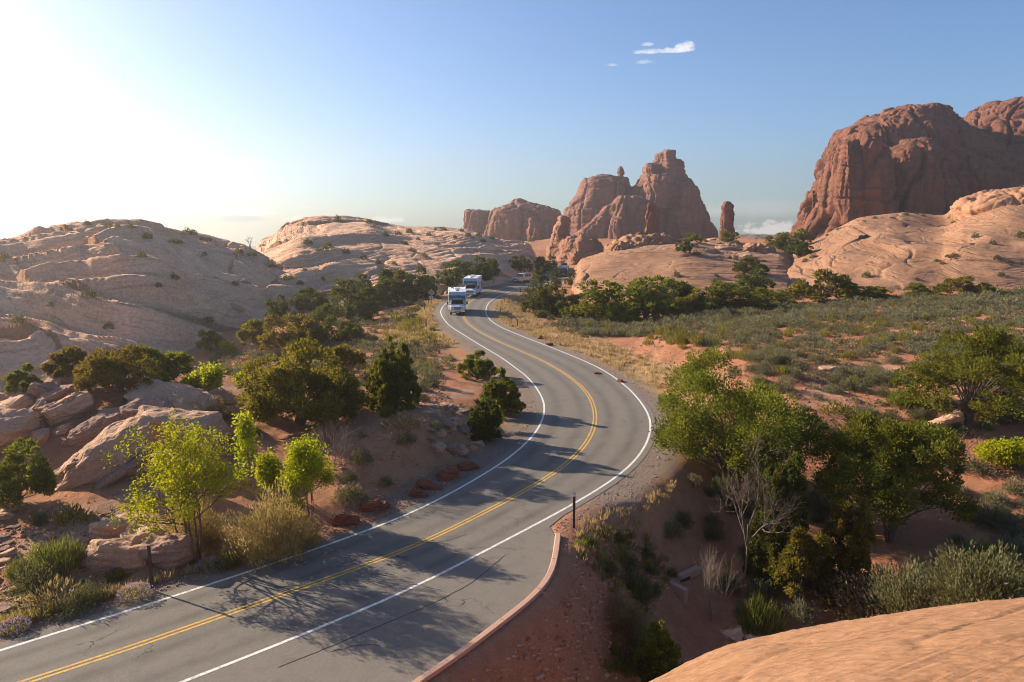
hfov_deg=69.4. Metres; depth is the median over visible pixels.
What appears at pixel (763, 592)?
dark shrub
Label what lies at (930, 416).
sage shrub
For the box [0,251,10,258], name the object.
dark shrub
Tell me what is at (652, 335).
yellow shrub
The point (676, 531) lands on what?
sage shrub
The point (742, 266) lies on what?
juniper
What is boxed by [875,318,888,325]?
yellow shrub
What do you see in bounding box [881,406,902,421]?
dark shrub
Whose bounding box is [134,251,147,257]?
dark shrub
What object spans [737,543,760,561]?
dark shrub
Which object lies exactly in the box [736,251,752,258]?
cap rock block
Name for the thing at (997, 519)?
sage shrub
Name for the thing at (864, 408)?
sage shrub
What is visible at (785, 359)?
sage shrub
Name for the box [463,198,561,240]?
sandstone butte
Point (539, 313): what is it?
dark shrub
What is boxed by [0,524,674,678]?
green grass
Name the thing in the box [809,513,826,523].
dark shrub
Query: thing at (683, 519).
dark shrub
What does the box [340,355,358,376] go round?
bare shrub
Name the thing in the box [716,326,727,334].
yellow shrub
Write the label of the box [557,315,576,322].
sage shrub
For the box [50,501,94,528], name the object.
shrub
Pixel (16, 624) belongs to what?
flowering plant
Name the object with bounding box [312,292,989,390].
dry grass
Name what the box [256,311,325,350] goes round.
juniper
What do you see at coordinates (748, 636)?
boulder
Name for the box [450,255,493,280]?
juniper
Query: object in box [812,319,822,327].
yellow shrub
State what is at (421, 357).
sage shrub
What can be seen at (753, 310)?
sage shrub
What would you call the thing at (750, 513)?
dark shrub
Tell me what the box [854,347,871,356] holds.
sage shrub
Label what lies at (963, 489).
sage shrub
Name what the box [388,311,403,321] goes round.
yellow shrub
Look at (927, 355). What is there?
yellow shrub
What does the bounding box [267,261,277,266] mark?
dark shrub
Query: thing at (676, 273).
dark shrub
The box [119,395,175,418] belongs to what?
boulder
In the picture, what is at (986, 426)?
sage shrub
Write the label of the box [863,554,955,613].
dark shrub
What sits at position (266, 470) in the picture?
green tree
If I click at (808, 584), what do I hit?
dark shrub
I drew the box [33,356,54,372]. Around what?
boulder
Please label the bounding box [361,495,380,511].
boulder
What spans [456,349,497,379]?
juniper
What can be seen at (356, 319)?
dark shrub
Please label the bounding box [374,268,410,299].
juniper
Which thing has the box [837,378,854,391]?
sage shrub
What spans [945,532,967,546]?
sage shrub
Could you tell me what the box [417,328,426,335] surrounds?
yellow shrub
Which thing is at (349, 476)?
sage shrub
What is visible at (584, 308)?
juniper
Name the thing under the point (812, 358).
sage shrub
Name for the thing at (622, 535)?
dark shrub
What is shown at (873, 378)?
sage shrub
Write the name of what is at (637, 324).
sage shrub
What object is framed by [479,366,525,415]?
juniper
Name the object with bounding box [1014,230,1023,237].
dark shrub
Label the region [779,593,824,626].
sage shrub
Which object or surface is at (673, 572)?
dark shrub
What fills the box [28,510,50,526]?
dark shrub
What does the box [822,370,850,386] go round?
sage shrub
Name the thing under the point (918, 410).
dark shrub
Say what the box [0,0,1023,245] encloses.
sky
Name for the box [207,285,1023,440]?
sagebrush cover
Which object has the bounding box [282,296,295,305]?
dark shrub
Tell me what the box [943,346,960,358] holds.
sage shrub
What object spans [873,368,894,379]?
sage shrub
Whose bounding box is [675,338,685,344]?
yellow shrub
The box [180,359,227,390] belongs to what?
green tree
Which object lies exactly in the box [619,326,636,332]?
sage shrub
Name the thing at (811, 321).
sage shrub
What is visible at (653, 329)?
sage shrub
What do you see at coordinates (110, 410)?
boulder
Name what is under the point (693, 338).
yellow shrub
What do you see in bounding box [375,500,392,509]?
boulder
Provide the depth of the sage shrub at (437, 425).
41.22 m
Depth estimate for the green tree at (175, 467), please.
27.18 m
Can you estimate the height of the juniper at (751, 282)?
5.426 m
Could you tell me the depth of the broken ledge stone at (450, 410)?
45.49 m
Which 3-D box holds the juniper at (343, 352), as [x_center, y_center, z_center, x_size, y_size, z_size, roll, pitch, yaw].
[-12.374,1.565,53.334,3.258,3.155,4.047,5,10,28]
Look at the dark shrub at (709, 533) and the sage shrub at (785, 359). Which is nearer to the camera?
the dark shrub at (709, 533)
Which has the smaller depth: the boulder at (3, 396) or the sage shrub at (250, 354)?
the boulder at (3, 396)
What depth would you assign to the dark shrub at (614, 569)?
30.61 m
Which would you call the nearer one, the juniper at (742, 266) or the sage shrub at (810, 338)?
the sage shrub at (810, 338)
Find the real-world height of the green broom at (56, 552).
1.304 m
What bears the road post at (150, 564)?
on the ground at (690, 628)
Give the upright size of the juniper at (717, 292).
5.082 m
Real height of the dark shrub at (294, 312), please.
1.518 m
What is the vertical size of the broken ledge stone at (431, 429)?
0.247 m
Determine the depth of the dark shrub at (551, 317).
102.81 m
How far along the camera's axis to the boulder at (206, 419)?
36.18 m
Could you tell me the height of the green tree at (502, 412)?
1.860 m
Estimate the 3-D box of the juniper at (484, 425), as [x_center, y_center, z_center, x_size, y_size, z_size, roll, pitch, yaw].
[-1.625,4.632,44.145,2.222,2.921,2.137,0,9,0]
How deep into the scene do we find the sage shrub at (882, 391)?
51.20 m
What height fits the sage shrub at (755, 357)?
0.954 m
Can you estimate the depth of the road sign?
115.26 m
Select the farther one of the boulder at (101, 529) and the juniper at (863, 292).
the juniper at (863, 292)
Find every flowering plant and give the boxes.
[0,615,31,636]
[115,581,154,603]
[193,555,225,574]
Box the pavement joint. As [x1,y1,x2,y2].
[278,555,504,667]
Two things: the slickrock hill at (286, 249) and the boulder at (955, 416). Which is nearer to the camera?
the boulder at (955, 416)
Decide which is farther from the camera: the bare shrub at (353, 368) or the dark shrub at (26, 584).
the bare shrub at (353, 368)
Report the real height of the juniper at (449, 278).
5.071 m
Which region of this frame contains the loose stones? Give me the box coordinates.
[0,340,1021,681]
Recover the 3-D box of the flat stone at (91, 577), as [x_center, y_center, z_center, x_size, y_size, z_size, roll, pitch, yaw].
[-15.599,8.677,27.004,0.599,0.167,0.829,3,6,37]
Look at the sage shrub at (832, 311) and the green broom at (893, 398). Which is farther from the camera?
the sage shrub at (832, 311)
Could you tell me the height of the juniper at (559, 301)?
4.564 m
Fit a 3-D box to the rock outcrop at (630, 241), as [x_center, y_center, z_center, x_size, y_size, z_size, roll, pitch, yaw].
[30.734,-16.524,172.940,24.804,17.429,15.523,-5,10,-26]
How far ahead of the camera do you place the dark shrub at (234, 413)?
40.92 m
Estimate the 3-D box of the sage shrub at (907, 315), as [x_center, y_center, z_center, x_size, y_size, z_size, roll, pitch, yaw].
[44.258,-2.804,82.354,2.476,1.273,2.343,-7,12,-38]
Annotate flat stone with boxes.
[0,505,18,511]
[0,512,14,519]
[0,534,8,539]
[0,544,10,551]
[0,547,16,556]
[0,556,12,564]
[0,600,19,611]
[1,586,21,591]
[2,540,13,544]
[6,523,19,528]
[13,594,34,602]
[13,602,31,610]
[52,505,70,510]
[58,588,75,596]
[59,538,79,545]
[74,536,88,543]
[74,573,97,582]
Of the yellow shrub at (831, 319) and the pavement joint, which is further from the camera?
the yellow shrub at (831, 319)
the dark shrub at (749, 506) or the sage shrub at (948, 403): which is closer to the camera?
the dark shrub at (749, 506)
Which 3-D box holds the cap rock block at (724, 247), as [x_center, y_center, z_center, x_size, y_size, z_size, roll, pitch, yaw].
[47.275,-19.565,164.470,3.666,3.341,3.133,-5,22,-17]
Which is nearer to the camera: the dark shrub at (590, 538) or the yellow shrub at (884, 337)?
the dark shrub at (590, 538)
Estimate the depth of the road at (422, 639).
24.52 m
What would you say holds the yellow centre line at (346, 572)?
on the road surface at (614, 446)
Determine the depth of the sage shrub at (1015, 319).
73.52 m
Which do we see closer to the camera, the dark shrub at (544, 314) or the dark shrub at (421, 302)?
the dark shrub at (544, 314)
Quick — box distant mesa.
[735,234,779,238]
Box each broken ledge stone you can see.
[420,407,433,413]
[423,409,442,417]
[426,436,435,440]
[427,427,434,431]
[429,412,438,417]
[429,442,443,451]
[431,404,447,408]
[435,428,446,437]
[435,441,445,452]
[439,418,454,427]
[440,402,454,408]
[444,442,458,452]
[446,408,456,412]
[449,417,463,425]
[456,407,469,414]
[458,424,471,433]
[458,448,468,455]
[471,440,484,446]
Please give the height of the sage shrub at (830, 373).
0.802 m
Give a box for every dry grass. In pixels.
[0,480,675,628]
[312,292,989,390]
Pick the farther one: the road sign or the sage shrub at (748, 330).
the road sign
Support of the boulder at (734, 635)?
on the ground at (690, 628)
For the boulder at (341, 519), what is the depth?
31.84 m
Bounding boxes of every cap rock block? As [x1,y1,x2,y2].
[690,241,697,246]
[718,245,734,249]
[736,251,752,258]
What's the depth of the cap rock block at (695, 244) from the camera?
159.97 m
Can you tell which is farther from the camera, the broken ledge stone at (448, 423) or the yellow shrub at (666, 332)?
the yellow shrub at (666, 332)
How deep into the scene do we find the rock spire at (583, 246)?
216.70 m
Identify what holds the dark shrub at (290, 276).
on the slickrock hill at (286, 249)
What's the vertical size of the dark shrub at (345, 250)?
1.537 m
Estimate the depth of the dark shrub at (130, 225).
113.21 m
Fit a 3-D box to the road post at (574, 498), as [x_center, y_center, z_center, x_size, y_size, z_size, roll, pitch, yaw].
[2.657,7.403,31.695,0.110,1.875,0.052,1,9,6]
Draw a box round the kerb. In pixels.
[412,533,560,681]
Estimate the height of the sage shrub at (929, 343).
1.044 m
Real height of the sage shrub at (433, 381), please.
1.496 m
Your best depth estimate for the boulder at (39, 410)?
37.97 m
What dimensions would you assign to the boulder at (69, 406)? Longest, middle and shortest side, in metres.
2.519 x 1.476 x 1.426 m
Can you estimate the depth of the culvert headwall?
33.12 m
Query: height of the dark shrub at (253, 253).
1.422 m
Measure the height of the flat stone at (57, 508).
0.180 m
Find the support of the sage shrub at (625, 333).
on the ground at (690, 628)
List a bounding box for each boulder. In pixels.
[0,392,9,400]
[0,393,35,408]
[0,407,39,451]
[24,366,74,391]
[26,382,60,397]
[28,399,48,409]
[29,428,49,445]
[32,401,56,422]
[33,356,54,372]
[34,384,76,403]
[35,372,47,378]
[38,419,45,428]
[41,389,93,425]
[51,422,73,435]
[54,450,79,480]
[55,415,152,490]
[61,436,71,446]
[65,416,106,446]
[71,414,82,418]
[81,538,147,572]
[88,412,124,426]
[89,512,143,538]
[94,451,145,489]
[95,407,119,415]
[109,395,124,401]
[114,372,143,386]
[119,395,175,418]
[120,522,165,543]
[124,377,220,410]
[125,456,162,475]
[135,533,198,571]
[136,405,228,456]
[143,446,183,468]
[207,389,234,404]
[229,303,245,311]
[247,343,263,348]
[331,514,359,525]
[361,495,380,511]
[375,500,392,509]
[408,488,428,497]
[415,479,442,490]
[436,465,459,481]
[457,461,479,470]
[719,625,743,642]
[743,634,760,640]
[816,366,843,371]
[928,410,964,429]
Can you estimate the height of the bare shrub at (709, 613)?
3.611 m
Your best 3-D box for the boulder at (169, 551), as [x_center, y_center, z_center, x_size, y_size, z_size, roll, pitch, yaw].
[-13.212,8.055,28.186,2.342,1.630,1.477,-13,7,10]
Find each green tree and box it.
[100,407,259,563]
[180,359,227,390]
[229,371,249,382]
[231,409,262,486]
[248,447,283,505]
[275,427,340,525]
[491,403,505,423]
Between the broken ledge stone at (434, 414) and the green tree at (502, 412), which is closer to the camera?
the broken ledge stone at (434, 414)
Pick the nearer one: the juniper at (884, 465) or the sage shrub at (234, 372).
the juniper at (884, 465)
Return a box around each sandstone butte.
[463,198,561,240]
[563,149,718,239]
[787,96,1023,240]
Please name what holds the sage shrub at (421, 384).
on the ground at (690, 628)
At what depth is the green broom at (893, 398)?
49.03 m
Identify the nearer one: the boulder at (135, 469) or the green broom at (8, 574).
the green broom at (8, 574)
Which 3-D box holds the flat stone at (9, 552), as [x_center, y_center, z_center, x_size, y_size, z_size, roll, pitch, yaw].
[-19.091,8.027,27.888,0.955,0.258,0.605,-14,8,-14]
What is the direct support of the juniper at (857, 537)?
on the ground at (690, 628)
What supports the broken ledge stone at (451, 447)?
on the ground at (690, 628)
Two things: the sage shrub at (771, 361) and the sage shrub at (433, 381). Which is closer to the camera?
the sage shrub at (433, 381)
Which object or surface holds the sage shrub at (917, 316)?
on the ground at (690, 628)
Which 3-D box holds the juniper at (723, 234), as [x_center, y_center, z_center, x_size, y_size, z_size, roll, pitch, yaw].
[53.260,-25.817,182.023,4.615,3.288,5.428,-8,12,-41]
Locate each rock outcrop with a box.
[605,233,683,251]
[715,242,776,253]
[946,187,1023,219]
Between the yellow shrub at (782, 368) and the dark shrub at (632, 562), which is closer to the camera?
the dark shrub at (632, 562)
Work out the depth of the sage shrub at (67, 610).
24.74 m
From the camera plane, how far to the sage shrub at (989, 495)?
39.53 m
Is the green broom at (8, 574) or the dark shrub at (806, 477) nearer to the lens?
the green broom at (8, 574)
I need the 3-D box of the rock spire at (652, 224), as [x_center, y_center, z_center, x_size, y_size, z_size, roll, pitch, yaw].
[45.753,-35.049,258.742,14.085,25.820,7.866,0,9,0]
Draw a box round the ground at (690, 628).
[0,238,1023,681]
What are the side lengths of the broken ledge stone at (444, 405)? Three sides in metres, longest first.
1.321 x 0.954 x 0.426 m
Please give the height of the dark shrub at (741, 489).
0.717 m
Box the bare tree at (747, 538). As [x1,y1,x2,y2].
[710,428,804,584]
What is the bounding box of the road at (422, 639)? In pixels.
[0,269,655,681]
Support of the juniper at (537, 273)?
on the ground at (690, 628)
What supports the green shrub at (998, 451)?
on the ground at (690, 628)
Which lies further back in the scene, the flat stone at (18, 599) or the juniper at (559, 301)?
the juniper at (559, 301)
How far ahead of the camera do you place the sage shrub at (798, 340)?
68.86 m
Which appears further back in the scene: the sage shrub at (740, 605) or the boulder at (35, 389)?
the boulder at (35, 389)
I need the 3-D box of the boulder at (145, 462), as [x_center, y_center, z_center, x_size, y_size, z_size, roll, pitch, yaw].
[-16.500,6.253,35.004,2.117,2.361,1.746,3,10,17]
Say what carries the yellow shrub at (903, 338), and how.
on the ground at (690, 628)
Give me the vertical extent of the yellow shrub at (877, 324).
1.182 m
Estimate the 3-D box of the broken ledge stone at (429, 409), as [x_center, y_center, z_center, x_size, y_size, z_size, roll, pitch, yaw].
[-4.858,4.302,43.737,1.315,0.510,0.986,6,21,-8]
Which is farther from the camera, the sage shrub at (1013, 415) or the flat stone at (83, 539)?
the sage shrub at (1013, 415)
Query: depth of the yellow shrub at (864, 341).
65.17 m
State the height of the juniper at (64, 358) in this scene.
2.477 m
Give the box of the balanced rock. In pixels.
[617,166,628,180]
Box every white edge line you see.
[0,272,547,650]
[180,276,650,681]
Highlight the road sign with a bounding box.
[428,289,434,303]
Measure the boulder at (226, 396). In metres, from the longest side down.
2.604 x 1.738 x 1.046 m
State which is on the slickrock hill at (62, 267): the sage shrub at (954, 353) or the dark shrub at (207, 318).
the dark shrub at (207, 318)
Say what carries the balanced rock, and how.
on the sandstone butte at (608, 206)
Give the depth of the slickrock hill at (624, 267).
144.77 m
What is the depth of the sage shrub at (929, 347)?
62.75 m
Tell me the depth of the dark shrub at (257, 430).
39.20 m
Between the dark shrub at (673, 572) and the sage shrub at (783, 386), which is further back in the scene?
the sage shrub at (783, 386)
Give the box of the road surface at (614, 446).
[0,264,648,681]
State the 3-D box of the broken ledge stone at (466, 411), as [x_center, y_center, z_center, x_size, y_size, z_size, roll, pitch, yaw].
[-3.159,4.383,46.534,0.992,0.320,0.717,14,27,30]
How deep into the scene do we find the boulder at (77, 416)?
38.49 m
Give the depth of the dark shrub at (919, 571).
33.33 m
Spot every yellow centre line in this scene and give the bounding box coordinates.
[18,271,593,681]
[29,284,596,681]
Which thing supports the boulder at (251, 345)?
on the ground at (690, 628)
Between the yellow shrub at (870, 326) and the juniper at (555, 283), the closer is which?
the yellow shrub at (870, 326)
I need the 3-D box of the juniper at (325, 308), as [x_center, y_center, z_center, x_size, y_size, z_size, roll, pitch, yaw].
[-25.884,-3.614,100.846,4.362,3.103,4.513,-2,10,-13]
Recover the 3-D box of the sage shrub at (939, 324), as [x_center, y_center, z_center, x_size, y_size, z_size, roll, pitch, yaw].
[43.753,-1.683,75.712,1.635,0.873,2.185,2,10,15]
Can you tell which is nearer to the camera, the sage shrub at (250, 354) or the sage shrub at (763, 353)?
the sage shrub at (763, 353)
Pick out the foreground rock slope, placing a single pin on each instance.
(981, 641)
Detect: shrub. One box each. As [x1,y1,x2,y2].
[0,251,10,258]
[1,558,71,601]
[2,574,90,620]
[10,313,26,323]
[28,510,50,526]
[48,594,95,622]
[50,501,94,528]
[63,576,110,614]
[66,543,84,560]
[81,287,95,296]
[95,506,116,520]
[102,322,113,329]
[103,221,112,227]
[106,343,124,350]
[127,222,135,227]
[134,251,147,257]
[142,232,154,238]
[163,487,231,558]
[168,237,177,242]
[170,273,179,279]
[181,227,191,233]
[188,394,235,419]
[203,316,215,322]
[212,548,244,571]
[218,339,237,352]
[219,476,312,572]
[220,366,235,374]
[224,409,235,418]
[228,367,248,376]
[232,442,256,457]
[234,247,243,253]
[247,249,256,255]
[249,348,264,357]
[250,425,264,435]
[252,349,268,358]
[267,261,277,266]
[267,348,284,358]
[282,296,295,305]
[282,505,325,552]
[285,273,296,279]
[290,308,301,315]
[304,416,361,463]
[320,244,328,250]
[329,480,369,506]
[336,319,347,327]
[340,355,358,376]
[341,471,358,482]
[343,248,350,253]
[345,445,374,464]
[350,314,363,322]
[355,332,364,339]
[356,339,372,346]
[358,371,369,381]
[378,474,394,487]
[379,406,428,433]
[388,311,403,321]
[391,430,418,444]
[401,321,411,328]
[404,310,415,319]
[409,304,420,312]
[410,362,423,373]
[411,315,418,322]
[412,392,430,401]
[414,297,427,307]
[414,354,425,362]
[415,367,433,375]
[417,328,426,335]
[417,366,446,387]
[417,380,431,391]
[431,420,446,431]
[534,310,545,317]
[534,310,548,317]
[546,315,555,319]
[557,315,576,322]
[574,327,598,337]
[579,530,599,545]
[600,555,622,579]
[603,588,650,641]
[613,526,628,544]
[614,329,629,336]
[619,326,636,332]
[619,603,660,662]
[621,549,644,570]
[623,566,645,592]
[625,529,635,540]
[626,328,643,337]
[630,322,647,327]
[633,600,652,616]
[641,546,655,558]
[642,339,654,344]
[642,563,655,574]
[646,325,659,333]
[647,332,654,338]
[651,582,662,597]
[654,326,666,334]
[662,329,674,336]
[662,517,685,541]
[667,567,680,580]
[671,323,690,343]
[673,509,695,529]
[674,271,680,276]
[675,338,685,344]
[677,342,687,348]
[681,544,741,622]
[687,472,704,487]
[689,334,701,343]
[691,335,703,343]
[702,484,719,496]
[702,510,724,526]
[702,518,726,541]
[707,337,723,345]
[708,461,722,479]
[711,476,737,497]
[712,315,728,324]
[715,569,743,595]
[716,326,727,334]
[723,497,751,515]
[728,492,753,508]
[729,333,748,342]
[730,595,758,620]
[733,348,750,359]
[735,484,749,493]
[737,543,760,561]
[738,326,758,335]
[739,349,764,362]
[739,573,778,608]
[743,362,763,372]
[745,507,761,517]
[747,373,767,382]
[748,308,760,314]
[749,366,774,376]
[750,477,763,487]
[753,315,772,324]
[754,347,768,359]
[756,360,771,369]
[760,352,788,366]
[762,581,778,598]
[769,345,793,359]
[769,364,789,374]
[771,349,792,364]
[771,376,796,393]
[775,364,790,374]
[777,340,787,347]
[778,318,793,323]
[779,319,796,327]
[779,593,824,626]
[781,329,792,336]
[784,358,810,371]
[789,367,804,378]
[791,348,808,356]
[792,334,808,342]
[795,576,815,590]
[800,307,814,316]
[800,472,811,483]
[801,334,818,342]
[802,558,934,620]
[804,353,824,361]
[805,318,819,323]
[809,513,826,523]
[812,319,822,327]
[814,341,827,345]
[815,417,828,430]
[818,328,829,336]
[818,342,840,350]
[818,399,857,416]
[820,382,843,394]
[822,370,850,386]
[824,356,834,362]
[824,371,842,378]
[827,316,837,323]
[828,308,843,315]
[833,365,849,376]
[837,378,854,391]
[838,349,858,359]
[845,375,858,383]
[846,366,870,379]
[850,404,884,418]
[851,381,872,393]
[854,322,865,327]
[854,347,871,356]
[855,310,872,316]
[857,336,873,346]
[857,599,881,614]
[858,342,875,350]
[861,370,883,385]
[862,270,870,277]
[862,324,873,331]
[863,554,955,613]
[866,363,881,369]
[869,385,892,397]
[870,342,887,349]
[872,319,885,327]
[872,366,888,375]
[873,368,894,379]
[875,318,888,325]
[877,375,891,383]
[879,335,892,342]
[881,354,904,364]
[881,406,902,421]
[882,331,896,340]
[887,344,899,351]
[889,311,905,319]
[890,372,910,383]
[895,330,914,341]
[898,311,916,320]
[900,339,914,346]
[902,311,925,321]
[902,343,923,351]
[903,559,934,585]
[906,341,927,348]
[907,405,931,420]
[907,485,935,503]
[909,322,917,329]
[910,409,934,420]
[912,334,927,342]
[914,324,926,330]
[916,539,1023,606]
[921,340,937,348]
[921,352,934,359]
[924,344,936,352]
[931,321,947,328]
[931,392,957,407]
[933,308,953,316]
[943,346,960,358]
[943,483,970,495]
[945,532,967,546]
[947,420,974,433]
[949,253,957,257]
[950,320,961,326]
[955,453,999,474]
[957,496,1023,535]
[960,434,979,464]
[965,317,980,324]
[971,232,978,237]
[972,436,1023,472]
[974,422,997,430]
[977,488,1016,507]
[979,551,1023,600]
[987,414,1011,425]
[989,531,1023,559]
[997,523,1023,540]
[999,475,1023,495]
[1002,461,1023,470]
[1005,405,1023,423]
[1009,315,1023,323]
[1010,498,1023,509]
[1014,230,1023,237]
[1015,509,1023,523]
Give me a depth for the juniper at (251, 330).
85.02 m
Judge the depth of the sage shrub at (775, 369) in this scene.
56.05 m
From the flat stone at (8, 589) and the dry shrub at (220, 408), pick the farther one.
the dry shrub at (220, 408)
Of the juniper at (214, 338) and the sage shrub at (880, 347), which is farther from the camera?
the juniper at (214, 338)
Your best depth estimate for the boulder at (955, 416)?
45.73 m
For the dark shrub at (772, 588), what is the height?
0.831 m
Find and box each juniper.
[0,437,57,513]
[2,362,43,393]
[39,346,87,377]
[72,342,158,393]
[133,345,194,381]
[195,329,227,350]
[233,334,370,428]
[235,318,276,345]
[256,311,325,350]
[263,293,290,324]
[292,286,329,310]
[307,303,337,320]
[309,313,361,343]
[311,343,366,376]
[326,272,374,299]
[329,285,386,320]
[364,334,422,411]
[373,281,399,305]
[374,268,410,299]
[396,265,430,299]
[419,275,439,294]
[435,262,463,286]
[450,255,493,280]
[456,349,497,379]
[467,394,501,441]
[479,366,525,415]
[485,257,500,278]
[508,254,533,271]
[519,285,564,312]
[525,267,550,296]
[534,255,557,272]
[548,267,561,286]
[548,287,586,315]
[559,278,626,320]
[564,268,576,284]
[602,300,644,322]
[611,274,683,319]
[632,619,684,681]
[648,339,849,488]
[654,279,700,306]
[674,279,741,312]
[675,239,693,253]
[675,294,711,313]
[680,233,702,241]
[716,229,739,241]
[719,285,777,308]
[728,268,775,296]
[732,256,770,274]
[741,451,809,587]
[761,524,835,599]
[763,232,791,249]
[764,289,799,306]
[781,228,811,249]
[783,241,813,257]
[785,268,860,303]
[811,410,982,543]
[811,483,877,611]
[833,282,880,299]
[859,286,895,300]
[888,323,1023,425]
[903,282,945,296]
[932,276,997,293]
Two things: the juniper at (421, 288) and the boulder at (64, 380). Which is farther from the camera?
the juniper at (421, 288)
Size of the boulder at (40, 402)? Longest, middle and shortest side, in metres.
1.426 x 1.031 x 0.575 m
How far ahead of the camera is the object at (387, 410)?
41.55 m
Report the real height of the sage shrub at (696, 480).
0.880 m
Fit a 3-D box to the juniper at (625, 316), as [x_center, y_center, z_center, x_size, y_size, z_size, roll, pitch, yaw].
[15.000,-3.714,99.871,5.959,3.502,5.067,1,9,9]
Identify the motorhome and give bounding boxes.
[447,287,467,314]
[462,275,481,296]
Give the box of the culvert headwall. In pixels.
[667,565,700,603]
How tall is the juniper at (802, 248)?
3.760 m
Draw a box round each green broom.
[3,556,29,579]
[16,532,87,577]
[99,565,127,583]
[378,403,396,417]
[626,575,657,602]
[732,589,787,635]
[883,384,927,408]
[942,535,1023,582]
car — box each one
[512,272,532,282]
[559,263,568,269]
[559,267,568,276]
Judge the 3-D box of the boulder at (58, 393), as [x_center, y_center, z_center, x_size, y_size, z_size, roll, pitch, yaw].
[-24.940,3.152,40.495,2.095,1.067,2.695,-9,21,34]
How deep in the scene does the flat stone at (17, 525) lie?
29.79 m
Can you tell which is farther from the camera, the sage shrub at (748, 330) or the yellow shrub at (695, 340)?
the sage shrub at (748, 330)
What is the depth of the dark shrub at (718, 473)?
41.34 m
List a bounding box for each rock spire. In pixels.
[546,215,577,263]
[566,232,601,264]
[592,237,603,251]
[635,203,658,234]
[718,201,734,240]
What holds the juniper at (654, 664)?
on the ground at (690, 628)
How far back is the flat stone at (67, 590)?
26.12 m
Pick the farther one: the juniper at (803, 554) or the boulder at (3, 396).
the boulder at (3, 396)
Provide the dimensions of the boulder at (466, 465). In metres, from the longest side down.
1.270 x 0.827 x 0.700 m
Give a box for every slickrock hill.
[0,218,301,396]
[256,215,539,314]
[571,240,791,300]
[784,185,1023,295]
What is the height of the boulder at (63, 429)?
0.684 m
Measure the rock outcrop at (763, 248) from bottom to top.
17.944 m
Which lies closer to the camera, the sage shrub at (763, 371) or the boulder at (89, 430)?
the boulder at (89, 430)
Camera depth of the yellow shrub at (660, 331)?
79.36 m
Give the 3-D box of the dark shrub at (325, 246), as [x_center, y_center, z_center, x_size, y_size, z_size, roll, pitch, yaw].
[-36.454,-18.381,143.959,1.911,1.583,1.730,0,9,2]
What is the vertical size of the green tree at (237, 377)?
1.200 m
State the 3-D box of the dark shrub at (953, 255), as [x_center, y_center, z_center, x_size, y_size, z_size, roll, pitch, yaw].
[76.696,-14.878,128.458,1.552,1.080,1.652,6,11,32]
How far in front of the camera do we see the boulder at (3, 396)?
45.19 m
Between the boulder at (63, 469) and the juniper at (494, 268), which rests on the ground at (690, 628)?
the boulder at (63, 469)
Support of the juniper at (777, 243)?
on the slickrock hill at (624, 267)
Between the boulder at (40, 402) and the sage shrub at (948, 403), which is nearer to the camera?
the boulder at (40, 402)
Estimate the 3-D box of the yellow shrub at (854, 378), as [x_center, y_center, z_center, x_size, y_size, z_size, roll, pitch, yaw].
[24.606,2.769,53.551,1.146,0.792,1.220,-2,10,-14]
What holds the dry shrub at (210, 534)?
on the ground at (690, 628)
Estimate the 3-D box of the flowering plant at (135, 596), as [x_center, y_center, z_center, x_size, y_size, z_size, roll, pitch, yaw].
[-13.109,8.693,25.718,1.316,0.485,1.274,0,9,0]
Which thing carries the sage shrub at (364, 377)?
on the ground at (690, 628)
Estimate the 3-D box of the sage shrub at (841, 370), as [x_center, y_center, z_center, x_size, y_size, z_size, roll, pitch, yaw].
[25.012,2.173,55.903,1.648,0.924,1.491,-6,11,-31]
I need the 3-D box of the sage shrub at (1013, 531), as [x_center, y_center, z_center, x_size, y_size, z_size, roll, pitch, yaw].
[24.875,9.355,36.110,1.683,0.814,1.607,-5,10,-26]
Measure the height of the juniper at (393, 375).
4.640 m
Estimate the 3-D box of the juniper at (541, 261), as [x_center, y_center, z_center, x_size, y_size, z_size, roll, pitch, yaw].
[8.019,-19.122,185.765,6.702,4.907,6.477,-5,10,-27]
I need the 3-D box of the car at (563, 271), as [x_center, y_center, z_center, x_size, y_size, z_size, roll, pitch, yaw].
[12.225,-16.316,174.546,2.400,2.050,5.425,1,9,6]
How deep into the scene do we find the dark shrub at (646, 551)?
33.31 m
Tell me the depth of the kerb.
23.85 m
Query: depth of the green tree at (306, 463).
30.74 m
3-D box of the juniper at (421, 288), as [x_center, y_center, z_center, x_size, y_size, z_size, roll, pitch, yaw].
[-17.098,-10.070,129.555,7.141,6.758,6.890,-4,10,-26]
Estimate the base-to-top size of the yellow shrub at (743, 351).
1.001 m
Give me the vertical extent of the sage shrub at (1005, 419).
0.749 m
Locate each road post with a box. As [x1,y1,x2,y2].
[147,545,153,588]
[573,493,575,527]
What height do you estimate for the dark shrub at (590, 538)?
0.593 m
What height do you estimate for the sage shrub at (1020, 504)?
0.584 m
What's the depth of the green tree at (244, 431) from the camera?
33.58 m
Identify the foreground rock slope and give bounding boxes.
[649,595,1023,681]
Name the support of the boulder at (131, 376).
on the ground at (690, 628)
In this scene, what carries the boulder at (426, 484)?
on the ground at (690, 628)
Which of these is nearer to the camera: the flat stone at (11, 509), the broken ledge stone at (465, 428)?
the flat stone at (11, 509)
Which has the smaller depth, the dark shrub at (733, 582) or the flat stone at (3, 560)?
the flat stone at (3, 560)

